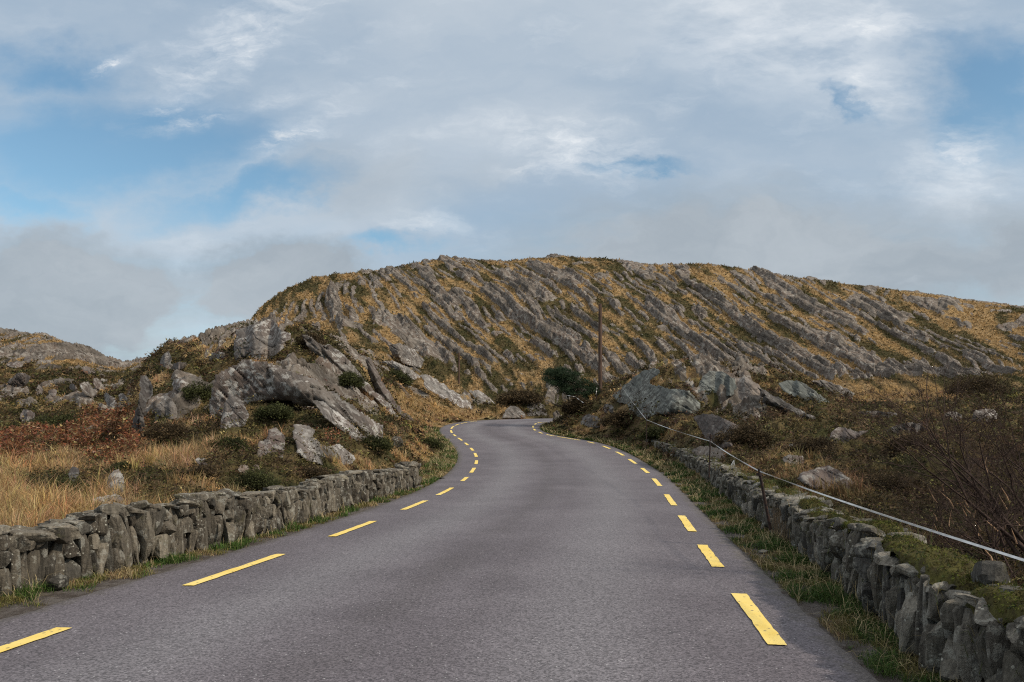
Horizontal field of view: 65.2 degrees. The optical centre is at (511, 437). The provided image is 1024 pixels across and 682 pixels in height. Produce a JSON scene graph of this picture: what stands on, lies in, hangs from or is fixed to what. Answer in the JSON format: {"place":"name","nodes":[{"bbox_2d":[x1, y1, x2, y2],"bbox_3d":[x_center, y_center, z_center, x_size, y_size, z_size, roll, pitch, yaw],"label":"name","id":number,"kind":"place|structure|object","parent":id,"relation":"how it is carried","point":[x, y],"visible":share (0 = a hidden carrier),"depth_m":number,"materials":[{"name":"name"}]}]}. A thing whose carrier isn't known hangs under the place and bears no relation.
{"place":"outdoors","nodes":[
{"label":"outdoors","id":0,"kind":"place"},
{"bbox_2d":[0,327,144,393],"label":"hill","id":1,"kind":"structure","parent":0,"point":[76,351],"depth_m":97.35,"materials":[{"name":"stone"}]},
{"bbox_2d":[6,362,22,367],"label":"rock outcrop","id":2,"kind":"object","parent":1,"relation":"on","point":[13,364],"visible":0.94,"depth_m":81.92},
{"bbox_2d":[7,373,30,387],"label":"rock outcrop","id":3,"kind":"object","parent":1,"relation":"on","point":[21,380],"visible":0.88,"depth_m":61.40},
{"bbox_2d":[82,366,94,374],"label":"rock outcrop","id":4,"kind":"object","parent":1,"relation":"on","point":[86,368],"visible":0.75,"depth_m":77.50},
{"bbox_2d":[0,418,877,681],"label":"road","id":5,"kind":"structure","parent":0,"point":[516,550],"depth_m":7.63,"materials":[{"name":"asphalt"}]},
{"bbox_2d":[0,310,1023,681],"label":"terrain","id":6,"kind":"structure","parent":0,"point":[328,370],"depth_m":31.85,"materials":[{"name":"plant"}]},
{"bbox_2d":[2,421,21,428],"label":"bush","id":7,"kind":"object","parent":6,"relation":"on","point":[14,424],"visible":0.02,"depth_m":32.72,"materials":[{"name":"green plant"}]},
{"bbox_2d":[20,410,34,421],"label":"rock outcrop","id":8,"kind":"object","parent":6,"relation":"on","point":[28,415],"visible":0.71,"depth_m":42.04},
{"bbox_2d":[36,384,42,395],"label":"rock outcrop","id":9,"kind":"object","parent":6,"relation":"on","point":[39,387],"visible":0.63,"depth_m":60.03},
{"bbox_2d":[48,389,56,396],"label":"rock outcrop","id":10,"kind":"object","parent":6,"relation":"on","point":[52,392],"visible":1,"depth_m":53.90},
{"bbox_2d":[22,407,90,429],"bbox_3d":[-21.097,-0.610,36.861,3.388,1.531,3.180,0,0,36],"label":"bush","id":11,"kind":"object","parent":6,"relation":"on","point":[43,419],"visible":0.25,"depth_m":36.55,"materials":[{"name":"green plant"}]},
{"bbox_2d":[47,574,68,590],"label":"loose stone","id":12,"kind":"object","parent":6,"relation":"on","point":[60,580],"visible":0.97,"depth_m":8.26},
{"bbox_2d":[26,473,95,498],"bbox_3d":[-7.966,0.904,14.105,1.388,0.551,1.196,0,0,0],"label":"bush","id":13,"kind":"object","parent":6,"relation":"on","point":[64,482],"visible":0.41,"depth_m":13.99,"materials":[{"name":"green plant"}]},
{"bbox_2d":[69,384,76,390],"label":"rock outcrop","id":14,"kind":"object","parent":6,"relation":"on","point":[73,387],"visible":0.89,"depth_m":58.41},
{"bbox_2d":[68,467,79,480],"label":"rock outcrop","id":15,"kind":"object","parent":6,"relation":"on","point":[74,470],"visible":0.74,"depth_m":16.74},
{"bbox_2d":[79,382,96,397],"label":"rock outcrop","id":16,"kind":"object","parent":6,"relation":"on","point":[87,389],"visible":0.98,"depth_m":53.51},
{"bbox_2d":[93,378,102,389],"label":"rock outcrop","id":17,"kind":"object","parent":6,"relation":"on","point":[96,383],"visible":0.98,"depth_m":58.32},
{"bbox_2d":[104,392,116,406],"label":"rock outcrop","id":18,"kind":"object","parent":6,"relation":"on","point":[110,401],"visible":0.94,"depth_m":41.93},
{"bbox_2d":[92,494,128,504],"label":"rock outcrop","id":19,"kind":"object","parent":6,"relation":"on","point":[114,495],"visible":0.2,"depth_m":13.16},
{"bbox_2d":[106,469,124,494],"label":"rock outcrop","id":20,"kind":"object","parent":6,"relation":"on","point":[117,472],"visible":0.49,"depth_m":14.46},
{"bbox_2d":[103,460,134,472],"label":"bush","id":21,"kind":"object","parent":6,"relation":"on","point":[122,463],"visible":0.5,"depth_m":18.48,"materials":[{"name":"green plant"}]},
{"bbox_2d":[118,394,130,406],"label":"rock outcrop","id":22,"kind":"object","parent":6,"relation":"on","point":[121,396],"visible":0.52,"depth_m":41.16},
{"bbox_2d":[131,376,152,436],"bbox_3d":[-13.331,-1.003,29.139,0.689,2.667,2.494,0,0,-10],"label":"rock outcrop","id":23,"kind":"object","parent":6,"relation":"on","point":[146,390],"visible":0.76,"depth_m":28.24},
{"bbox_2d":[135,419,194,442],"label":"bush","id":24,"kind":"object","parent":6,"relation":"on","point":[179,428],"visible":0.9,"depth_m":24.85,"materials":[{"name":"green plant"}]},
{"bbox_2d":[152,394,177,419],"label":"rock outcrop","id":25,"kind":"object","parent":6,"relation":"on","point":[165,406],"visible":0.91,"depth_m":30.92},
{"bbox_2d":[160,352,171,370],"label":"rock outcrop","id":26,"kind":"object","parent":6,"relation":"on","point":[166,359],"visible":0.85,"depth_m":40.59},
{"bbox_2d":[0,401,350,464],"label":"bracken","id":27,"kind":"object","parent":6,"relation":"on","point":[83,434],"visible":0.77,"depth_m":28.35,"materials":[{"name":"brown plant"}]},
{"bbox_2d":[172,362,184,369],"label":"rock outcrop","id":28,"kind":"object","parent":6,"relation":"on","point":[179,365],"visible":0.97,"depth_m":38.93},
{"bbox_2d":[172,379,188,391],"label":"boulder","id":29,"kind":"object","parent":6,"relation":"on","point":[177,384],"visible":0.95,"depth_m":33.14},
{"bbox_2d":[178,380,212,401],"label":"bush","id":30,"kind":"object","parent":6,"relation":"on","point":[203,392],"visible":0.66,"depth_m":32.42,"materials":[{"name":"green plant"}]},
{"bbox_2d":[181,464,219,479],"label":"bush","id":31,"kind":"object","parent":6,"relation":"on","point":[198,469],"visible":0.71,"depth_m":16.56,"materials":[{"name":"green plant"}]},
{"bbox_2d":[0,461,421,596],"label":"stone wall","id":32,"kind":"structure","parent":6,"relation":"on","point":[102,537],"depth_m":10.33,"materials":[{"name":"stone"}]},
{"bbox_2d":[208,352,225,359],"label":"rock outcrop","id":33,"kind":"object","parent":6,"relation":"on","point":[217,355],"visible":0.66,"depth_m":39.99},
{"bbox_2d":[199,433,253,451],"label":"bush","id":34,"kind":"object","parent":6,"relation":"on","point":[231,441],"visible":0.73,"depth_m":20.18,"materials":[{"name":"green plant"}]},
{"bbox_2d":[0,426,459,607],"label":"verge grass","id":35,"kind":"structure","parent":6,"relation":"on","point":[242,542],"depth_m":11.55,"materials":[{"name":"green plant"}]},
{"bbox_2d":[220,394,248,428],"bbox_3d":[-8.474,-0.770,24.497,0.823,1.219,2.344,0,0,-18],"label":"rock outcrop","id":36,"kind":"object","parent":6,"relation":"on","point":[234,406],"visible":0.88,"depth_m":24.17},
{"bbox_2d":[238,465,248,473],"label":"boulder","id":37,"kind":"object","parent":6,"relation":"on","point":[244,468],"visible":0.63,"depth_m":17.28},
{"bbox_2d":[217,466,281,490],"bbox_3d":[-5.263,0.888,16.419,1.374,0.632,1.240,0,0,0],"label":"bush","id":38,"kind":"object","parent":6,"relation":"on","point":[258,480],"visible":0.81,"depth_m":16.12,"materials":[{"name":"green plant"}]},
{"bbox_2d":[234,319,290,360],"bbox_3d":[-12.434,-4.857,39.107,2.235,2.449,5.854,0,0,-29],"label":"rock outcrop","id":39,"kind":"object","parent":6,"relation":"on","point":[263,334],"visible":0.93,"depth_m":39.05,"materials":[{"name":"stone"}]},
{"bbox_2d":[243,344,283,360],"bbox_3d":[-11.656,-3.981,37.452,1.474,0.981,3.268,0,0,-27],"label":"rock slab","id":40,"kind":"object","parent":6,"relation":"on","point":[277,347],"visible":0.82,"depth_m":37.32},
{"bbox_2d":[258,427,284,457],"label":"rock outcrop","id":41,"kind":"object","parent":6,"relation":"on","point":[268,443],"visible":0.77,"depth_m":20.46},
{"bbox_2d":[250,401,297,421],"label":"bush","id":42,"kind":"object","parent":6,"relation":"on","point":[278,410],"visible":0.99,"depth_m":24.92,"materials":[{"name":"green plant"}]},
{"bbox_2d":[259,401,312,408],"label":"bush","id":43,"kind":"object","parent":6,"relation":"on","point":[289,402],"visible":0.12,"depth_m":28.09,"materials":[{"name":"green plant"}]},
{"bbox_2d":[210,360,382,438],"bbox_3d":[-7.428,-1.267,28.140,6.154,2.991,2.898,0,0,-17],"label":"rock outcrop","id":44,"kind":"object","parent":6,"relation":"on","point":[245,380],"visible":0.77,"depth_m":27.57,"materials":[{"name":"stone"}]},
{"bbox_2d":[291,331,328,346],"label":"bush","id":45,"kind":"object","parent":6,"relation":"on","point":[316,337],"visible":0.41,"depth_m":43.31,"materials":[{"name":"green plant"}]},
{"bbox_2d":[297,464,331,477],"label":"bush","id":46,"kind":"object","parent":6,"relation":"on","point":[311,471],"visible":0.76,"depth_m":19.16,"materials":[{"name":"green plant"}]},
{"bbox_2d":[292,424,355,464],"bbox_3d":[-5.272,0.234,22.172,1.151,1.181,3.842,0,0,12],"label":"rock outcrop","id":47,"kind":"object","parent":6,"relation":"on","point":[309,445],"visible":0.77,"depth_m":21.38,"materials":[{"name":"stone"}]},
{"bbox_2d":[312,400,365,440],"bbox_3d":[-5.542,-0.511,26.254,1.254,1.333,2.858,0,0,10],"label":"rock outcrop","id":48,"kind":"object","parent":6,"relation":"on","point":[328,412],"visible":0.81,"depth_m":25.82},
{"bbox_2d":[323,344,362,377],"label":"rock outcrop","id":49,"kind":"object","parent":6,"relation":"on","point":[337,353],"visible":0.43,"depth_m":42.15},
{"bbox_2d":[302,335,398,417],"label":"rock outcrop","id":50,"kind":"object","parent":6,"relation":"on","point":[317,348],"visible":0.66,"depth_m":41.61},
{"bbox_2d":[334,370,366,389],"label":"bush","id":51,"kind":"object","parent":6,"relation":"on","point":[349,378],"visible":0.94,"depth_m":38.15,"materials":[{"name":"green plant"}]},
{"bbox_2d":[360,433,396,452],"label":"bush","id":52,"kind":"object","parent":6,"relation":"on","point":[383,444],"visible":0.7,"depth_m":26.14,"materials":[{"name":"green plant"}]},
{"bbox_2d":[365,357,411,419],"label":"rock outcrop","id":53,"kind":"object","parent":6,"relation":"on","point":[378,383],"visible":0.69,"depth_m":44.97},
{"bbox_2d":[391,436,402,446],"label":"loose stone","id":54,"kind":"object","parent":6,"relation":"on","point":[400,440],"visible":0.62,"depth_m":31.16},
{"bbox_2d":[420,436,446,449],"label":"bush","id":55,"kind":"object","parent":6,"relation":"on","point":[432,442],"visible":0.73,"depth_m":39.87,"materials":[{"name":"green plant"}]},
{"bbox_2d":[0,318,1023,585],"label":"heather","id":56,"kind":"object","parent":6,"relation":"on","point":[414,428],"visible":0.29,"depth_m":34.56,"materials":[{"name":"brown plant"}]},
{"bbox_2d":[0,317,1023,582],"bbox_3d":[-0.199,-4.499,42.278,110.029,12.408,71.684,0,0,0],"label":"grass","id":57,"kind":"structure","parent":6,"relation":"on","point":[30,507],"depth_m":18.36,"materials":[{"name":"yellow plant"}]},
{"bbox_2d":[558,395,593,416],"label":"bush","id":58,"kind":"object","parent":6,"relation":"on","point":[573,405],"visible":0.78,"depth_m":59.23,"materials":[{"name":"brown plant"}]},
{"bbox_2d":[581,414,600,427],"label":"rock outcrop","id":59,"kind":"object","parent":6,"relation":"on","point":[589,421],"visible":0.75,"depth_m":54.35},
{"bbox_2d":[603,403,613,412],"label":"rock outcrop","id":60,"kind":"object","parent":6,"relation":"on","point":[610,407],"visible":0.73,"depth_m":53.91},
{"bbox_2d":[599,406,637,427],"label":"bush","id":61,"kind":"object","parent":6,"relation":"on","point":[619,418],"visible":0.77,"depth_m":48.41,"materials":[{"name":"brown plant"}]},
{"bbox_2d":[636,426,667,440],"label":"bush","id":62,"kind":"object","parent":6,"relation":"on","point":[654,432],"visible":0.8,"depth_m":39.99,"materials":[{"name":"green plant"}]},
{"bbox_2d":[612,368,699,417],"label":"rock outcrop","id":63,"kind":"object","parent":6,"relation":"on","point":[674,400],"visible":0.92,"depth_m":46.99,"materials":[{"name":"stone"}]},
{"bbox_2d":[692,446,724,459],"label":"rock outcrop","id":64,"kind":"object","parent":6,"relation":"on","point":[700,450],"visible":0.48,"depth_m":28.09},
{"bbox_2d":[693,413,739,448],"bbox_3d":[7.597,-0.265,30.324,0.894,1.397,7.234,0,0,0],"label":"rock outcrop","id":65,"kind":"object","parent":6,"relation":"on","point":[708,425],"visible":0.74,"depth_m":29.55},
{"bbox_2d":[698,371,736,395],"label":"rock outcrop","id":66,"kind":"object","parent":6,"relation":"on","point":[709,380],"visible":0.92,"depth_m":47.76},
{"bbox_2d":[711,421,777,447],"bbox_3d":[7.876,-0.081,27.466,2.207,0.961,1.991,0,0,0],"label":"bush","id":67,"kind":"object","parent":6,"relation":"on","point":[747,432],"visible":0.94,"depth_m":27.10,"materials":[{"name":"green plant"}]},
{"bbox_2d":[540,424,957,681],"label":"verge grass","id":68,"kind":"structure","parent":6,"relation":"on","point":[768,540],"depth_m":9.04,"materials":[{"name":"green plant"}]},
{"bbox_2d":[737,377,761,404],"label":"rock outcrop","id":69,"kind":"object","parent":6,"relation":"on","point":[747,387],"visible":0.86,"depth_m":43.22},
{"bbox_2d":[769,502,790,543],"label":"dead stems","id":70,"kind":"object","parent":6,"relation":"on","point":[782,535],"visible":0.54,"depth_m":11.98,"materials":[{"name":"brown plant"}]},
{"bbox_2d":[769,476,799,488],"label":"bush","id":71,"kind":"object","parent":6,"relation":"on","point":[781,483],"visible":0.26,"depth_m":16.82,"materials":[{"name":"green plant"}]},
{"bbox_2d":[758,388,815,419],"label":"rock outcrop","id":72,"kind":"object","parent":6,"relation":"on","point":[771,400],"visible":0.77,"depth_m":41.43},
{"bbox_2d":[783,454,802,464],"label":"boulder","id":73,"kind":"object","parent":6,"relation":"on","point":[785,460],"visible":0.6,"depth_m":20.68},
{"bbox_2d":[567,384,1023,561],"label":"tape fence","id":74,"kind":"object","parent":6,"relation":"on","point":[759,473],"visible":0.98,"depth_m":8.80,"materials":[{"name":"plastic"}]},
{"bbox_2d":[779,380,828,403],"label":"rock outcrop","id":75,"kind":"object","parent":6,"relation":"on","point":[795,388],"visible":0.8,"depth_m":49.48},
{"bbox_2d":[780,434,843,456],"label":"bush","id":76,"kind":"object","parent":6,"relation":"on","point":[815,443],"visible":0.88,"depth_m":24.02,"materials":[{"name":"brown plant"}]},
{"bbox_2d":[797,465,853,492],"bbox_3d":[6.263,0.856,16.179,0.954,0.540,1.491,0,0,0],"label":"boulder","id":77,"kind":"object","parent":6,"relation":"on","point":[812,475],"visible":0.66,"depth_m":16.17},
{"bbox_2d":[644,438,1023,681],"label":"stone wall","id":78,"kind":"structure","parent":6,"relation":"on","point":[914,612],"depth_m":5.97,"materials":[{"name":"grey stone"}]},
{"bbox_2d":[648,438,1023,681],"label":"wall grass","id":79,"kind":"structure","parent":78,"relation":"on","point":[765,487],"depth_m":10.29,"materials":[{"name":"green plant"}]},
{"bbox_2d":[971,560,1009,585],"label":"wall block","id":80,"kind":"structure","parent":78,"relation":"on","point":[988,572],"depth_m":5.09,"materials":[{"name":"stone"}]},
{"bbox_2d":[987,584,1021,592],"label":"wall block","id":81,"kind":"structure","parent":78,"relation":"on","point":[1007,587],"depth_m":4.83,"materials":[{"name":"stone"}]},
{"bbox_2d":[830,427,866,443],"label":"rock outcrop","id":82,"kind":"object","parent":6,"relation":"on","point":[838,432],"visible":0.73,"depth_m":26.16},
{"bbox_2d":[859,411,896,417],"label":"rock outcrop","id":83,"kind":"object","parent":6,"relation":"on","point":[875,412],"visible":0.38,"depth_m":44.66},
{"bbox_2d":[860,424,902,437],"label":"bush","id":84,"kind":"object","parent":6,"relation":"on","point":[869,432],"visible":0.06,"depth_m":29.26,"materials":[{"name":"brown plant"}]},
{"bbox_2d":[859,468,933,496],"bbox_3d":[7.612,0.918,15.951,1.507,0.729,1.634,0,0,-37],"label":"bush","id":85,"kind":"object","parent":6,"relation":"on","point":[885,482],"visible":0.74,"depth_m":15.75,"materials":[{"name":"brown plant"}]},
{"bbox_2d":[887,422,924,433],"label":"rock outcrop","id":86,"kind":"object","parent":6,"relation":"on","point":[910,424],"visible":0.41,"depth_m":32.13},
{"bbox_2d":[879,426,942,455],"bbox_3d":[11.310,0.133,22.711,1.829,0.881,1.580,0,0,0],"label":"bush","id":87,"kind":"object","parent":6,"relation":"on","point":[888,448],"visible":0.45,"depth_m":22.53,"materials":[{"name":"brown plant"}]},
{"bbox_2d":[806,314,1023,561],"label":"bare shrub","id":88,"kind":"object","parent":6,"relation":"on","point":[1020,540],"visible":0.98,"depth_m":8.57,"materials":[{"name":"brown plant"}]},
{"bbox_2d":[871,471,987,547],"bbox_3d":[4.934,0.963,9.596,1.364,1.212,1.017,0,0,0],"label":"bare shrub","id":89,"kind":"object","parent":6,"relation":"on","point":[933,513],"visible":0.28,"depth_m":9.57,"materials":[{"name":"brown plant"}]},
{"bbox_2d":[872,457,1006,536],"bbox_3d":[5.747,0.765,10.553,2.182,1.448,1.044,0,0,0],"label":"bare shrub","id":90,"kind":"object","parent":6,"relation":"on","point":[937,507],"visible":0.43,"depth_m":10.45,"materials":[{"name":"brown plant"}]},
{"bbox_2d":[866,531,1023,589],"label":"bare shrub","id":91,"kind":"object","parent":6,"relation":"on","point":[991,559],"visible":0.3,"depth_m":6.64,"materials":[{"name":"brown plant"}]},
{"bbox_2d":[883,430,1023,548],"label":"bare shrub","id":92,"kind":"object","parent":6,"relation":"on","point":[1008,481],"visible":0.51,"depth_m":9.67,"materials":[{"name":"brown plant"}]},
{"bbox_2d":[945,411,961,420],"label":"rock outcrop","id":93,"kind":"object","parent":6,"relation":"on","point":[960,415],"visible":0.26,"depth_m":45.91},
{"bbox_2d":[885,442,1023,585],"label":"bare shrub","id":94,"kind":"object","parent":6,"relation":"on","point":[991,524],"visible":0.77,"depth_m":7.50,"materials":[{"name":"brown plant"}]},
{"bbox_2d":[917,437,1023,558],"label":"bare shrub","id":95,"kind":"object","parent":6,"relation":"on","point":[976,521],"visible":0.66,"depth_m":8.78,"materials":[{"name":"brown plant"}]},
{"bbox_2d":[930,378,1023,514],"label":"bare shrub","id":96,"kind":"object","parent":6,"relation":"on","point":[1013,463],"visible":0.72,"depth_m":12.55,"materials":[{"name":"brown plant"}]},
{"bbox_2d":[973,409,996,422],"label":"rock outcrop","id":97,"kind":"object","parent":6,"relation":"on","point":[977,414],"visible":0.35,"depth_m":41.28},
{"bbox_2d":[0,0,1023,360],"label":"sky","id":98,"kind":"structure","parent":0,"point":[169,168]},
{"bbox_2d":[0,253,1023,427],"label":"hill","id":99,"kind":"structure","parent":0,"point":[566,337],"depth_m":132.94,"materials":[{"name":"plant"}]},
{"bbox_2d":[388,368,412,387],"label":"bush","id":100,"kind":"object","parent":99,"relation":"on","point":[405,379],"visible":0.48,"depth_m":70.38,"materials":[{"name":"green plant"}]},
{"bbox_2d":[382,360,419,379],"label":"rock outcrop","id":101,"kind":"object","parent":99,"relation":"on","point":[392,364],"visible":0.51,"depth_m":77.94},
{"bbox_2d":[388,343,424,367],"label":"rock outcrop","id":102,"kind":"object","parent":99,"relation":"on","point":[405,354],"visible":1,"depth_m":92.05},
{"bbox_2d":[419,375,472,408],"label":"rock outcrop","id":103,"kind":"object","parent":99,"relation":"on","point":[442,390],"visible":0.96,"depth_m":76.64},
{"bbox_2d":[458,352,459,385],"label":"telegraph pole","id":104,"kind":"object","parent":99,"relation":"on","point":[458,368],"visible":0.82,"depth_m":91.93,"materials":[{"name":"wood"}]},
{"bbox_2d":[469,390,494,403],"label":"rock outcrop","id":105,"kind":"object","parent":99,"relation":"on","point":[483,397],"visible":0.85,"depth_m":80.26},
{"bbox_2d":[502,406,525,417],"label":"rock outcrop","id":106,"kind":"object","parent":99,"relation":"on","point":[513,412],"visible":1,"depth_m":76.77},
{"bbox_2d":[492,387,545,406],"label":"bush","id":107,"kind":"object","parent":99,"relation":"on","point":[517,396],"visible":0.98,"depth_m":80.30,"materials":[{"name":"brown plant"}]},
{"bbox_2d":[527,403,546,415],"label":"rock outcrop","id":108,"kind":"object","parent":99,"relation":"on","point":[537,412],"visible":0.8,"depth_m":79.75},
{"bbox_2d":[553,411,561,419],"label":"rock outcrop","id":109,"kind":"object","parent":99,"relation":"on","point":[556,413],"visible":0.45,"depth_m":68.02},
{"bbox_2d":[539,366,601,413],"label":"windswept tree","id":110,"kind":"object","parent":99,"relation":"on","point":[567,385],"visible":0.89,"depth_m":61.31,"materials":[{"name":"green plant"}]},
{"bbox_2d":[598,303,601,393],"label":"telegraph pole","id":111,"kind":"object","parent":99,"relation":"on","point":[600,344],"visible":0.86,"depth_m":61.88,"materials":[{"name":"wood"}]},
{"bbox_2d":[811,380,854,397],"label":"rock outcrop","id":112,"kind":"object","parent":99,"relation":"on","point":[830,385],"visible":0.62,"depth_m":59.92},
{"bbox_2d":[940,370,1019,394],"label":"bush","id":113,"kind":"object","parent":99,"relation":"on","point":[978,384],"visible":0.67,"depth_m":68.37,"materials":[{"name":"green plant"}]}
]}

